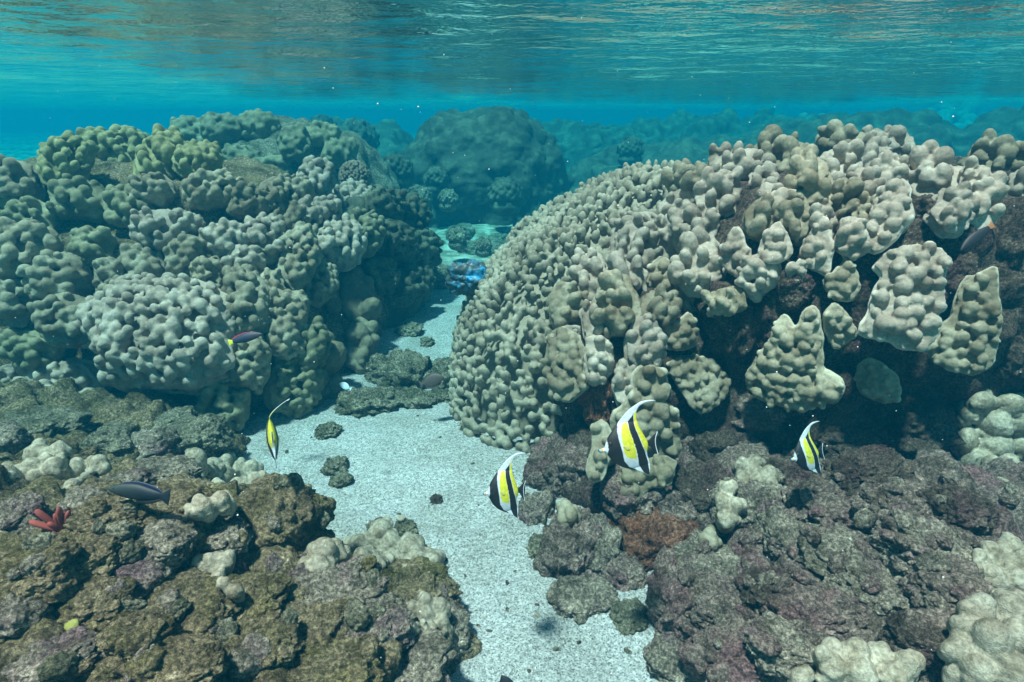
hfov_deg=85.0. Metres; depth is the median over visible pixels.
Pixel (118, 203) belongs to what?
lobe coral
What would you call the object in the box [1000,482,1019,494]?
rubble piece
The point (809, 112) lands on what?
lobe coral
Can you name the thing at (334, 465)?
rock
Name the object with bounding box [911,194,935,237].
rock
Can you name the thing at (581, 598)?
rock
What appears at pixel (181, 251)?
lobe coral
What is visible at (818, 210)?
lobe coral
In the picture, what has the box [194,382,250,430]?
lobe coral
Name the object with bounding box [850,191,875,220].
lobe coral
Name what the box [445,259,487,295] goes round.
blue coral
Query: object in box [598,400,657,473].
striped fish
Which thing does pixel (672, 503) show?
rock
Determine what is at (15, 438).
rock
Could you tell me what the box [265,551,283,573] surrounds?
rubble piece
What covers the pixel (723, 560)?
rock
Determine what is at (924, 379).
reef mound
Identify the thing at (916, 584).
rock
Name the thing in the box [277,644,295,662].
rubble piece
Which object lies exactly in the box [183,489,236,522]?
finger coral
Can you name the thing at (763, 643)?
rubble piece
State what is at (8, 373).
lobe coral
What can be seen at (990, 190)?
lobe coral
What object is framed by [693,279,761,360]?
rock
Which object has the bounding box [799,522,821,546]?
rubble piece
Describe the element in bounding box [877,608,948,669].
rock
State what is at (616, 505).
rock
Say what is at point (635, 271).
lobe coral
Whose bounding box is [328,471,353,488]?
rock
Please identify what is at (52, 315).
lobe coral
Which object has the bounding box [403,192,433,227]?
lobe coral
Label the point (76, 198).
lobe coral
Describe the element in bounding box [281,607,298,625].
rubble piece
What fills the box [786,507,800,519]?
rubble piece
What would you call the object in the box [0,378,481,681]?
rubble slope
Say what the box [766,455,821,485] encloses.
rock
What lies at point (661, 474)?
lobe coral
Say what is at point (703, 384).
lobe coral
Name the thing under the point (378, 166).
reef mound
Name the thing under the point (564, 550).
rock
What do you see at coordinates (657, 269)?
lobe coral
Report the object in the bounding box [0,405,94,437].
rock
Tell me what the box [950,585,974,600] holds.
rubble piece
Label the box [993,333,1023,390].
rock
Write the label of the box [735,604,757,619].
rubble piece
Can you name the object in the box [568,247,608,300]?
lobe coral
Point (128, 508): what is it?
rubble piece
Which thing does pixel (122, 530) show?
rubble piece
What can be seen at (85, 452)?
rubble piece
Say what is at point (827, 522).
rubble piece
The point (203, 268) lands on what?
lobe coral
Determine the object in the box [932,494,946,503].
rubble piece
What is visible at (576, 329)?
lobe coral
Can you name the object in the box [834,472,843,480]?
rubble piece
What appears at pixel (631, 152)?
coral
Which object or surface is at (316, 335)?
lobe coral
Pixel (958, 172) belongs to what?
lobe coral
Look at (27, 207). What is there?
lobe coral
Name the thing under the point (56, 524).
pencil urchin
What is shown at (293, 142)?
lobe coral
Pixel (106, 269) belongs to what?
lobe coral
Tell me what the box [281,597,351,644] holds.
rock
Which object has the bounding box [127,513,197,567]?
rock
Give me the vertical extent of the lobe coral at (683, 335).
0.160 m
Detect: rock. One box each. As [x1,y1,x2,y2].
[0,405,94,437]
[0,420,32,455]
[0,491,53,534]
[0,534,88,604]
[0,593,53,637]
[0,625,105,681]
[52,574,145,633]
[54,485,112,514]
[59,494,150,538]
[63,531,126,576]
[79,421,140,453]
[95,603,177,666]
[104,468,155,484]
[110,558,175,597]
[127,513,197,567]
[130,425,184,459]
[132,480,214,530]
[135,455,204,479]
[135,633,229,681]
[143,566,240,638]
[153,405,199,426]
[164,413,234,457]
[203,514,253,552]
[223,612,308,681]
[227,571,293,619]
[234,472,336,553]
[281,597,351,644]
[282,554,387,604]
[286,634,385,681]
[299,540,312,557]
[314,421,342,439]
[320,455,349,475]
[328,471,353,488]
[333,386,373,416]
[340,592,415,651]
[348,386,404,415]
[364,347,402,383]
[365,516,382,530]
[375,348,431,389]
[377,639,403,681]
[389,556,462,603]
[390,629,456,681]
[393,321,423,336]
[393,518,417,536]
[394,385,437,408]
[405,584,471,670]
[420,336,434,347]
[429,388,450,402]
[429,493,442,504]
[431,357,450,389]
[445,223,475,239]
[460,240,491,254]
[487,233,507,240]
[490,238,505,253]
[518,489,555,525]
[521,432,566,497]
[526,533,542,558]
[532,506,602,577]
[546,569,619,624]
[554,442,587,483]
[577,374,617,425]
[587,512,622,574]
[599,464,665,520]
[600,551,646,591]
[606,505,699,572]
[608,597,648,635]
[642,628,696,681]
[645,561,695,637]
[657,489,697,520]
[671,537,741,576]
[672,459,726,513]
[680,571,742,641]
[682,613,763,681]
[687,422,752,460]
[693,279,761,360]
[709,477,787,538]
[731,393,786,433]
[734,566,792,615]
[742,610,825,678]
[752,504,804,563]
[763,581,869,638]
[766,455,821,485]
[770,265,820,310]
[780,479,854,528]
[795,521,875,581]
[814,425,881,457]
[821,444,916,495]
[822,547,914,617]
[850,477,935,534]
[864,509,972,574]
[875,400,965,453]
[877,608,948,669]
[898,554,993,612]
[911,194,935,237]
[915,482,999,534]
[945,251,981,300]
[949,525,985,548]
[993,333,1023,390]
[995,196,1023,271]
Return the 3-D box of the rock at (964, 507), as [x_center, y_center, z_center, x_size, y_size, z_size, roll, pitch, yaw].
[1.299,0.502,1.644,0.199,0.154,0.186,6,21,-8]
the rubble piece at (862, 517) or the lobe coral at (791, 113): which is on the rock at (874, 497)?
the rubble piece at (862, 517)
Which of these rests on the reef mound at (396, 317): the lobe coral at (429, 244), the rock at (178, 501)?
the lobe coral at (429, 244)
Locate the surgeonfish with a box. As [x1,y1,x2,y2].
[419,373,443,388]
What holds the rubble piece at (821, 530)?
on the rock at (839, 539)
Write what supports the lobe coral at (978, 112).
on the sand floor
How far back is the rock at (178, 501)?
1.47 m
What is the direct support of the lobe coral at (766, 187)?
on the reef mound at (924, 379)
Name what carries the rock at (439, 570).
on the rubble slope at (104, 405)
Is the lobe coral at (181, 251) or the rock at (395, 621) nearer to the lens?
the rock at (395, 621)
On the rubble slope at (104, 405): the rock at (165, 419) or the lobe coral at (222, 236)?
the rock at (165, 419)
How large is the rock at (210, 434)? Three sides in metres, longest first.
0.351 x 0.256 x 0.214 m
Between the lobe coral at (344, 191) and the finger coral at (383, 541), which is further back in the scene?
the lobe coral at (344, 191)
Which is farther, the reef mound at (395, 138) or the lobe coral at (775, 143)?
the reef mound at (395, 138)
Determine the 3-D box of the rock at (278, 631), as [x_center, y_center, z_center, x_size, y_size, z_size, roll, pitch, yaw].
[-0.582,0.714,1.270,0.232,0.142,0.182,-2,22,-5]
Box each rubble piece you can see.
[0,511,26,528]
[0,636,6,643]
[5,567,20,580]
[16,514,40,533]
[19,552,47,575]
[21,532,57,551]
[37,651,78,681]
[72,657,96,676]
[79,446,98,458]
[83,438,93,447]
[84,504,109,519]
[90,519,106,534]
[90,666,117,679]
[93,499,107,507]
[105,519,136,541]
[105,577,128,592]
[117,538,144,563]
[119,441,132,449]
[119,597,146,610]
[122,502,136,513]
[123,631,156,655]
[124,644,155,681]
[125,643,166,681]
[155,588,181,611]
[165,597,190,622]
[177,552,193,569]
[184,486,201,502]
[207,624,217,633]
[215,617,238,643]
[219,546,227,551]
[227,537,250,554]
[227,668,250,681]
[228,648,263,677]
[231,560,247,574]
[237,530,248,544]
[241,632,271,658]
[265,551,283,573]
[267,516,280,532]
[271,474,290,489]
[272,535,285,543]
[272,609,281,619]
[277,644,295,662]
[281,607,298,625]
[288,472,302,486]
[316,511,329,528]
[318,635,331,647]
[343,611,370,631]
[344,595,369,628]
[346,559,361,570]
[360,635,379,661]
[361,555,376,572]
[365,568,380,587]
[366,604,385,618]
[376,576,389,588]
[377,626,388,641]
[655,545,676,574]
[662,609,672,622]
[677,567,694,586]
[680,620,699,635]
[688,529,701,540]
[693,658,707,674]
[695,539,711,553]
[706,663,731,681]
[710,603,722,614]
[713,613,727,623]
[713,638,722,649]
[721,676,730,681]
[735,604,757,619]
[738,525,762,548]
[741,552,761,567]
[743,574,755,587]
[749,631,782,656]
[756,501,773,512]
[756,570,777,585]
[772,573,792,593]
[775,468,785,483]
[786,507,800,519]
[787,541,799,558]
[791,568,820,585]
[795,619,821,645]
[798,510,807,520]
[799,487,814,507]
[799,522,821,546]
[807,506,824,517]
[815,527,826,532]
[820,516,835,528]
[827,551,848,575]
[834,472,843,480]
[835,490,845,497]
[852,507,872,529]
[854,540,874,550]
[859,576,881,593]
[861,545,880,559]
[878,529,899,541]
[884,485,903,495]
[887,476,903,486]
[890,504,919,531]
[891,535,911,550]
[891,645,903,651]
[902,608,931,631]
[914,552,953,571]
[923,590,950,609]
[925,537,938,549]
[930,590,941,605]
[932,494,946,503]
[934,532,953,549]
[940,468,960,485]
[940,527,953,540]
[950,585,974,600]
[962,533,979,547]
[998,492,1020,506]
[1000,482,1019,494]
[1011,530,1022,540]
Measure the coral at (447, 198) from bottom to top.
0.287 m
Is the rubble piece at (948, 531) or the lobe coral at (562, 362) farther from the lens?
the lobe coral at (562, 362)
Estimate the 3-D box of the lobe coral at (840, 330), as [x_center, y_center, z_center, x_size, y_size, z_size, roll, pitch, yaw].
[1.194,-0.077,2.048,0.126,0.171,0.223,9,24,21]
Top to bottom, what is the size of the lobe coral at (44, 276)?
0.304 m
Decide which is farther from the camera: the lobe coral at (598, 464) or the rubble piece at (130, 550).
the lobe coral at (598, 464)
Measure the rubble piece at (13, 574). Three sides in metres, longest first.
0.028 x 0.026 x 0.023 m
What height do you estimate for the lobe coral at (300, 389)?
0.418 m
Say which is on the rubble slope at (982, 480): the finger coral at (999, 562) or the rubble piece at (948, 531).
the finger coral at (999, 562)
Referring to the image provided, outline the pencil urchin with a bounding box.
[29,506,70,534]
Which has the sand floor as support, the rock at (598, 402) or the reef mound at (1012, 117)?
the reef mound at (1012, 117)
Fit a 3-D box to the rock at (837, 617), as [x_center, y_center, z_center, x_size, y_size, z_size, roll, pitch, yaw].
[0.793,0.719,1.473,0.250,0.154,0.186,-7,23,-3]
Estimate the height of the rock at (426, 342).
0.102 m
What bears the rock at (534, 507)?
on the sand floor
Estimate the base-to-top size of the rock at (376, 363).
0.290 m
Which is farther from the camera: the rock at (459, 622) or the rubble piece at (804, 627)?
the rock at (459, 622)
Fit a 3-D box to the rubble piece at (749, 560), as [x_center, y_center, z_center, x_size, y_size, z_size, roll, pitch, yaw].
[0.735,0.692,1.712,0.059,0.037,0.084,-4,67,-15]
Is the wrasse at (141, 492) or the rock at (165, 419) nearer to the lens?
the wrasse at (141, 492)
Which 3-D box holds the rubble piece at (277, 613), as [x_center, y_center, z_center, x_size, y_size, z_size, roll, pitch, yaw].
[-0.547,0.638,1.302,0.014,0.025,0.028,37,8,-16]
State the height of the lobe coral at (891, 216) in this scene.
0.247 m
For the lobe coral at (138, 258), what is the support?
on the reef mound at (105, 173)
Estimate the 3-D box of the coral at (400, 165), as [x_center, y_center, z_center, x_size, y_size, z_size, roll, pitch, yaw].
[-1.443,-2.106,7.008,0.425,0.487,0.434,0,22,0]
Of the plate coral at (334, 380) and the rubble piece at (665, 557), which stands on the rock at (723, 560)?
the rubble piece at (665, 557)
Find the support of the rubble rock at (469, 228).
on the sand floor
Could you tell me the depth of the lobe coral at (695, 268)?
2.25 m
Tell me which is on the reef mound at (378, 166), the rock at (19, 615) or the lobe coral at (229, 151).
the lobe coral at (229, 151)
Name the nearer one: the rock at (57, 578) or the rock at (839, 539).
the rock at (57, 578)
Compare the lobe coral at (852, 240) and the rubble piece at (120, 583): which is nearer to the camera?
the rubble piece at (120, 583)
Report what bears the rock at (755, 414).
on the rubble slope at (982, 480)
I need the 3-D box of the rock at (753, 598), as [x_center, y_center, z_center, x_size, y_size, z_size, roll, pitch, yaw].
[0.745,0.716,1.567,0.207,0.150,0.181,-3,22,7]
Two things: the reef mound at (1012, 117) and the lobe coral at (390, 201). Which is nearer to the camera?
the lobe coral at (390, 201)
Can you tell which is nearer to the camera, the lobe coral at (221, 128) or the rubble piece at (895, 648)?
the rubble piece at (895, 648)
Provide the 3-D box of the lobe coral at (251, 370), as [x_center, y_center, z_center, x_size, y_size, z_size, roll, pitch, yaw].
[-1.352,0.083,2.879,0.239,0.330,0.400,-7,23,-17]
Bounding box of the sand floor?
[0,132,658,681]
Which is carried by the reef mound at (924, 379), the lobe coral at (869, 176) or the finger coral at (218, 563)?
the lobe coral at (869, 176)
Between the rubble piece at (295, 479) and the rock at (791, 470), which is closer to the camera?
the rubble piece at (295, 479)
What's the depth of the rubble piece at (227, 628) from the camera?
1.26 m
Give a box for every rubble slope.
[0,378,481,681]
[653,436,1023,681]
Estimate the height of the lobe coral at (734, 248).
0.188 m
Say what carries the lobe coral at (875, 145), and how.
on the reef mound at (924, 379)
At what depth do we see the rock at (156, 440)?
2.24 m
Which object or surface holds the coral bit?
on the sand floor
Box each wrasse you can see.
[107,481,170,504]
[228,332,261,345]
[960,222,995,250]
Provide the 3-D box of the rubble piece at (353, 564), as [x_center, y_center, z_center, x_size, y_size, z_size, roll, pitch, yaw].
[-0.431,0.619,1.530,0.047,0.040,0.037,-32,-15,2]
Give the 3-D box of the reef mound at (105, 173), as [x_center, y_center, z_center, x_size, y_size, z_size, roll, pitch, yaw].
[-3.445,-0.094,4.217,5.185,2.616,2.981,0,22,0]
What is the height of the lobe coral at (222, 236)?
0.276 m
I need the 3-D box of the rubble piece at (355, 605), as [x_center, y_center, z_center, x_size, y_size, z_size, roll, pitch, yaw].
[-0.401,0.688,1.404,0.093,0.046,0.073,23,64,40]
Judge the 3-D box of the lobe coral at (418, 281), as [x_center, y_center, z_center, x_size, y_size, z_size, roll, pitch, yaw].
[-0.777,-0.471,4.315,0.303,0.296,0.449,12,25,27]
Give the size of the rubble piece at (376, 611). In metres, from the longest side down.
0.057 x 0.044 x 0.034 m
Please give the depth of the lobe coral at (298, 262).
3.13 m
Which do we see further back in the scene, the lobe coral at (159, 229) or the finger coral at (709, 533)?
the lobe coral at (159, 229)
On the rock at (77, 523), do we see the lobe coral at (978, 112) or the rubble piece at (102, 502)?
the rubble piece at (102, 502)
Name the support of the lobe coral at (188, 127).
on the reef mound at (378, 166)
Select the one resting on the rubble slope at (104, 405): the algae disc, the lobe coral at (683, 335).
the algae disc
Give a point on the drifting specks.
(505, 393)
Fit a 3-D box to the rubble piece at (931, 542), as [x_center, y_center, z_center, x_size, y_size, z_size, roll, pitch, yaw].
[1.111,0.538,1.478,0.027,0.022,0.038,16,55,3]
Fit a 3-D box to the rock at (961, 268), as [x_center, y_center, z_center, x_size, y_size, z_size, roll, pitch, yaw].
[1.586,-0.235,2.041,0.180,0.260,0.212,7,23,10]
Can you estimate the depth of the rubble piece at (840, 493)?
1.78 m
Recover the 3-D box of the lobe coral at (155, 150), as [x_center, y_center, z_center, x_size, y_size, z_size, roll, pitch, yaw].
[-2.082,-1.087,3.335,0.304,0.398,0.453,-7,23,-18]
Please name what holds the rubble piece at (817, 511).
on the rock at (837, 508)
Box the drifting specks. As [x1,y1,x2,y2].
[15,17,1020,677]
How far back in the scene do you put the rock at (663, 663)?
1.60 m
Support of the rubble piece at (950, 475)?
on the rock at (964, 507)
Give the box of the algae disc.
[64,619,78,630]
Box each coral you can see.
[0,153,45,207]
[0,195,61,229]
[0,216,63,279]
[0,279,41,329]
[0,328,66,371]
[0,364,19,382]
[1,438,74,482]
[11,357,112,392]
[16,251,93,299]
[26,292,88,347]
[35,130,99,186]
[45,173,105,222]
[62,454,110,489]
[66,225,119,267]
[71,272,236,395]
[76,124,149,162]
[92,256,123,287]
[93,274,126,295]
[102,184,156,228]
[117,243,165,277]
[126,171,178,207]
[128,206,205,250]
[133,123,184,179]
[162,233,208,277]
[170,115,203,141]
[170,139,223,178]
[181,167,243,210]
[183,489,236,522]
[184,445,267,483]
[189,255,222,288]
[190,549,235,576]
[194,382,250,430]
[198,217,250,256]
[199,112,241,142]
[216,576,244,602]
[219,243,265,279]
[221,143,260,159]
[221,263,274,334]
[224,180,287,219]
[224,330,272,394]
[237,108,282,139]
[241,212,287,268]
[252,155,292,173]
[259,173,315,200]
[260,267,286,289]
[262,355,326,417]
[263,287,309,360]
[270,199,307,228]
[272,221,323,290]
[276,122,312,162]
[296,155,335,196]
[297,194,342,227]
[297,315,331,370]
[297,537,350,571]
[303,260,339,308]
[307,120,341,148]
[310,114,336,125]
[313,385,345,408]
[317,213,367,273]
[320,136,358,168]
[322,324,346,385]
[323,290,341,313]
[327,373,343,393]
[332,178,372,206]
[338,160,371,185]
[339,117,379,150]
[339,267,381,321]
[342,516,445,569]
[344,317,379,373]
[350,207,386,258]
[363,186,407,215]
[363,255,400,294]
[376,219,417,263]
[383,152,412,189]
[394,262,435,297]
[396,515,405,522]
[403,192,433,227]
[407,184,432,211]
[407,590,453,640]
[415,227,443,268]
[422,166,448,196]
[433,263,448,288]
[437,188,458,211]
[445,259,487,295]
[447,226,468,250]
[448,159,673,452]
[474,236,492,257]
[487,176,523,216]
[526,329,546,361]
[540,326,588,402]
[546,280,588,328]
[549,325,580,337]
[556,498,581,526]
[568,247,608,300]
[578,299,610,339]
[584,334,614,386]
[585,122,609,129]
[585,419,614,482]
[590,269,641,338]
[605,250,648,290]
[607,213,661,269]
[608,210,656,235]
[610,364,681,457]
[611,357,635,406]
[616,135,644,166]
[617,454,676,500]
[623,313,667,366]
[640,283,682,333]
[646,256,673,291]
[654,214,678,259]
[656,188,692,214]
[660,158,707,202]
[665,312,698,350]
[666,353,730,413]
[667,203,722,252]
[667,231,726,297]
[673,285,697,312]
[693,166,743,217]
[697,524,722,551]
[700,286,750,317]
[707,141,763,179]
[715,479,748,532]
[718,226,751,276]
[731,454,778,484]
[734,253,781,302]
[742,193,779,241]
[744,124,808,173]
[745,305,844,412]
[748,153,779,188]
[752,109,787,116]
[756,182,787,199]
[758,221,792,263]
[771,187,796,201]
[771,189,809,245]
[783,144,833,205]
[785,258,806,282]
[787,111,797,116]
[787,636,925,681]
[794,111,852,117]
[796,112,823,118]
[799,216,835,275]
[805,197,838,237]
[815,119,865,156]
[820,138,864,180]
[822,260,860,301]
[822,302,858,348]
[830,176,864,219]
[834,216,871,261]
[846,165,885,202]
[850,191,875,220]
[853,358,901,403]
[858,241,952,351]
[861,130,892,167]
[862,124,915,157]
[866,178,914,254]
[869,151,910,182]
[908,139,954,195]
[922,181,980,238]
[926,266,1002,375]
[928,108,976,128]
[936,588,1023,681]
[949,388,1023,481]
[951,165,964,186]
[957,128,1023,171]
[959,155,1010,229]
[971,532,1023,591]
[972,110,991,116]
[1005,166,1023,195]
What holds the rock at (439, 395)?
on the sand floor
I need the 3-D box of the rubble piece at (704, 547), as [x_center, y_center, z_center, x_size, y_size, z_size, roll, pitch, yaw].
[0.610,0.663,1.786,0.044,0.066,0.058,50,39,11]
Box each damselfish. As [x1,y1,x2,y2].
[339,382,351,390]
[500,675,512,681]
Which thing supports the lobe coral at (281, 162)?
on the reef mound at (378, 166)
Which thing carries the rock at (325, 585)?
on the rubble slope at (104, 405)
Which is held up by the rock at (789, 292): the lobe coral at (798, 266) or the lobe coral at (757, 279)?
the lobe coral at (798, 266)
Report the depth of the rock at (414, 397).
3.10 m
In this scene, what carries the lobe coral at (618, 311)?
attached to the reef mound at (924, 379)
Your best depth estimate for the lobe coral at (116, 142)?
3.54 m
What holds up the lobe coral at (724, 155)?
on the reef mound at (924, 379)
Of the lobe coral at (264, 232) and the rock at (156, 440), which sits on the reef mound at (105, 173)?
the lobe coral at (264, 232)
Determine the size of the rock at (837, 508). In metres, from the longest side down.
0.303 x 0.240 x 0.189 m
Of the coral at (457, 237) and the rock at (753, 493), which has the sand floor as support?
the coral at (457, 237)
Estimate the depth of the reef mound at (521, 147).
7.67 m
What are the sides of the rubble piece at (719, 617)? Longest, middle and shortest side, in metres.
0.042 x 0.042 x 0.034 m
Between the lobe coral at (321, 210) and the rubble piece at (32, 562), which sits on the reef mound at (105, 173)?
the lobe coral at (321, 210)
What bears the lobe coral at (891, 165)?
attached to the reef mound at (924, 379)
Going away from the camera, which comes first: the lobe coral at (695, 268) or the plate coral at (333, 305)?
the lobe coral at (695, 268)
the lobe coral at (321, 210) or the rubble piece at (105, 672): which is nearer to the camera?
the rubble piece at (105, 672)
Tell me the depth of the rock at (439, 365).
3.38 m
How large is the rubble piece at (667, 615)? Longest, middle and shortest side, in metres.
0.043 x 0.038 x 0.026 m
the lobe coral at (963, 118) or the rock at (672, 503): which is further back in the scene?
the lobe coral at (963, 118)
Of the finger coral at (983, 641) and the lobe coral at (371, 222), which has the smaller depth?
the finger coral at (983, 641)
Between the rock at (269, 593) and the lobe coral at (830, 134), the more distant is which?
the lobe coral at (830, 134)
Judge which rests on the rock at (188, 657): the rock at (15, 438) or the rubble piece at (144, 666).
the rubble piece at (144, 666)
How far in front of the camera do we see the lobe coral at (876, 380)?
2.04 m
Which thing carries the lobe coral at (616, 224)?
on the reef mound at (924, 379)
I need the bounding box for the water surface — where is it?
[0,0,1023,111]
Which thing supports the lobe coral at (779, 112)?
on the sand floor
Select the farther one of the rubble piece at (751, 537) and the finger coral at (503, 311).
the finger coral at (503, 311)
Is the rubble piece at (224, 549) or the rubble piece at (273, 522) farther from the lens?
the rubble piece at (273, 522)
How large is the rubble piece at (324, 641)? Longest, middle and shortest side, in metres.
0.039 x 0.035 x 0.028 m
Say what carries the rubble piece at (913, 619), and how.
on the rubble slope at (982, 480)
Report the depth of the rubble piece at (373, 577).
1.50 m
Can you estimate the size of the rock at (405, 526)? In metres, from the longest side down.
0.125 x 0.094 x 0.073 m
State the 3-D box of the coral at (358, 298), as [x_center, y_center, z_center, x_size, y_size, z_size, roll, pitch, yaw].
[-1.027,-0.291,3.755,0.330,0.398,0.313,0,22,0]
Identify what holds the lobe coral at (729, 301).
attached to the reef mound at (924, 379)
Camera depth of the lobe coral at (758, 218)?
2.08 m
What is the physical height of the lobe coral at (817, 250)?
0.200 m
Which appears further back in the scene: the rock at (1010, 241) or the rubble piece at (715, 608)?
the rock at (1010, 241)
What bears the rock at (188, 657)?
on the rubble slope at (104, 405)
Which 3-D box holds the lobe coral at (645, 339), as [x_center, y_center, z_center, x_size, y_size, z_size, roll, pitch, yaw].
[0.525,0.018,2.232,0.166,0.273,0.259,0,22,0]
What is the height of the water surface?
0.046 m
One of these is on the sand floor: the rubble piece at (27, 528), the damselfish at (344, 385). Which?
the damselfish at (344, 385)
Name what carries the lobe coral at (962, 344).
on the reef mound at (924, 379)
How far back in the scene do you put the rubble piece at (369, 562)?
1.53 m
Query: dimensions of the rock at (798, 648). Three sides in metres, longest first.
0.212 x 0.167 x 0.116 m
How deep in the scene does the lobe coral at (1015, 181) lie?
2.13 m
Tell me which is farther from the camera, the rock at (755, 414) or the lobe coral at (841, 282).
the rock at (755, 414)
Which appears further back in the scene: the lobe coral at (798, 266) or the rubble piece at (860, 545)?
the lobe coral at (798, 266)
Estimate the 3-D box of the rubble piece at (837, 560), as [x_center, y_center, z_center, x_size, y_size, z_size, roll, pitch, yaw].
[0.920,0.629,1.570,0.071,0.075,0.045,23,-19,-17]
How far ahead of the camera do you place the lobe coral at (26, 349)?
2.75 m
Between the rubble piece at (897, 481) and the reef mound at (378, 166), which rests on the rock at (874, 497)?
the rubble piece at (897, 481)
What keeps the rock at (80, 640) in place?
on the rubble slope at (104, 405)
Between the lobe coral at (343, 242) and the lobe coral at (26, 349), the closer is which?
the lobe coral at (26, 349)
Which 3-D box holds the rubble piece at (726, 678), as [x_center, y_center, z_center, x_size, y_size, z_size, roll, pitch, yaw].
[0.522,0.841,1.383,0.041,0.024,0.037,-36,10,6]
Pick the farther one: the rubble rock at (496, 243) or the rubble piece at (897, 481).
the rubble rock at (496, 243)
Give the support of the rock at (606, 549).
on the sand floor
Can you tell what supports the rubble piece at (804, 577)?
on the rock at (837, 617)
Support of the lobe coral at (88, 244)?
attached to the reef mound at (105, 173)
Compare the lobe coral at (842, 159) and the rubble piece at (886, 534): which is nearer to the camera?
the rubble piece at (886, 534)
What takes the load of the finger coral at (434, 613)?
on the rock at (459, 622)
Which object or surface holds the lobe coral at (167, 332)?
attached to the reef mound at (105, 173)
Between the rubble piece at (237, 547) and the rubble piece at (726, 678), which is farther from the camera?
the rubble piece at (237, 547)
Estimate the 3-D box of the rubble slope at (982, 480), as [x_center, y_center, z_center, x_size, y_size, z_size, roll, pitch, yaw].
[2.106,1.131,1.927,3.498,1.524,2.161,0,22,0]
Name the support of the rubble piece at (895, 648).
on the rock at (897, 630)
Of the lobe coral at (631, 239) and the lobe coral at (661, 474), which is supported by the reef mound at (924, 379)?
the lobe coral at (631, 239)
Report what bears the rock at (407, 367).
on the sand floor
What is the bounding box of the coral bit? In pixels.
[624,647,631,654]
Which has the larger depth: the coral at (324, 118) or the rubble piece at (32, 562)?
the coral at (324, 118)
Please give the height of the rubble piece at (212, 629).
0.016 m
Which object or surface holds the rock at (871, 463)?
on the rubble slope at (982, 480)
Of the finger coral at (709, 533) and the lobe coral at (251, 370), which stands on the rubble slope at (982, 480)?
the finger coral at (709, 533)
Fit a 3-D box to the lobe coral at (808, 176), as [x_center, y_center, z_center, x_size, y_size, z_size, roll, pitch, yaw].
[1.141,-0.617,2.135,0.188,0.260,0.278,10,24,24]
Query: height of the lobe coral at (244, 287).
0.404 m
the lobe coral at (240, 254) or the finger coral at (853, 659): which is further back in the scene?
the lobe coral at (240, 254)
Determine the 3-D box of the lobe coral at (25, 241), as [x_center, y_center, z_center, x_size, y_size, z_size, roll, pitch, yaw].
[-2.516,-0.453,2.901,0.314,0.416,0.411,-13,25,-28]
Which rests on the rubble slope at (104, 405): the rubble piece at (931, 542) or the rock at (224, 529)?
the rock at (224, 529)
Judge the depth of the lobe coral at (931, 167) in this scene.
2.07 m
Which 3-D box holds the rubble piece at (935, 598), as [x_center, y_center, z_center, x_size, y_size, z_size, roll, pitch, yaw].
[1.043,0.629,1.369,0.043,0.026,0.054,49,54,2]
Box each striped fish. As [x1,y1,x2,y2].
[266,399,288,468]
[483,453,525,516]
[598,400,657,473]
[790,421,824,473]
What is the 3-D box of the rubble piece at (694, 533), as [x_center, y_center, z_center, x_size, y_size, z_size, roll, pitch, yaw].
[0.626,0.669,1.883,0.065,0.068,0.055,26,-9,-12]
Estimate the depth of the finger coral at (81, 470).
1.82 m
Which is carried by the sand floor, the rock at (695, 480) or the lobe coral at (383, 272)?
the rock at (695, 480)
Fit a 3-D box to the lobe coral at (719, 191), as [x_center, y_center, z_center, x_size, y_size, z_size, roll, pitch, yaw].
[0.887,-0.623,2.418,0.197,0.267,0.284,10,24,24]
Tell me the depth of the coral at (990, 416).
2.13 m
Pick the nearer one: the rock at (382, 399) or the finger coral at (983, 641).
the finger coral at (983, 641)
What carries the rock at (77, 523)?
on the rubble slope at (104, 405)
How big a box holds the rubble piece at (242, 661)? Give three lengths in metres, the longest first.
0.096 x 0.063 x 0.039 m
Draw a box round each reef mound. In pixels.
[0,155,388,413]
[219,115,399,188]
[332,116,414,159]
[332,183,433,329]
[402,106,574,227]
[532,118,662,170]
[553,156,1023,514]
[568,134,747,192]
[607,107,848,140]
[742,108,1018,156]
[974,105,1023,140]
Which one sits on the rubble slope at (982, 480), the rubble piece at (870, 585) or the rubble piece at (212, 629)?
the rubble piece at (870, 585)
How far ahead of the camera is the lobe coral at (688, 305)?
2.34 m
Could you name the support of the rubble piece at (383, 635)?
on the rock at (395, 621)
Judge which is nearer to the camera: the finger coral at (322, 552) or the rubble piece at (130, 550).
the rubble piece at (130, 550)
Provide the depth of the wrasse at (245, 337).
2.24 m
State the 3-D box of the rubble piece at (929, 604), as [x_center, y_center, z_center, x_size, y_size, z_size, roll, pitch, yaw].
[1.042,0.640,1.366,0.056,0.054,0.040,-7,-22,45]
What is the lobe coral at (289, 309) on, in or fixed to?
attached to the reef mound at (105, 173)
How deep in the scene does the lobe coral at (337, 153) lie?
5.08 m
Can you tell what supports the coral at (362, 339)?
on the reef mound at (105, 173)
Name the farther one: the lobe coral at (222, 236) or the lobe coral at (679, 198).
the lobe coral at (222, 236)
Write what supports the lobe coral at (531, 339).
on the finger coral at (503, 311)
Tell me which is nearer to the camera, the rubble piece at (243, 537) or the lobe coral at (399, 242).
the rubble piece at (243, 537)
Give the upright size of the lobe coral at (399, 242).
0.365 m
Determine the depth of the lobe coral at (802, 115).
16.32 m
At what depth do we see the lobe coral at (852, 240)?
1.92 m

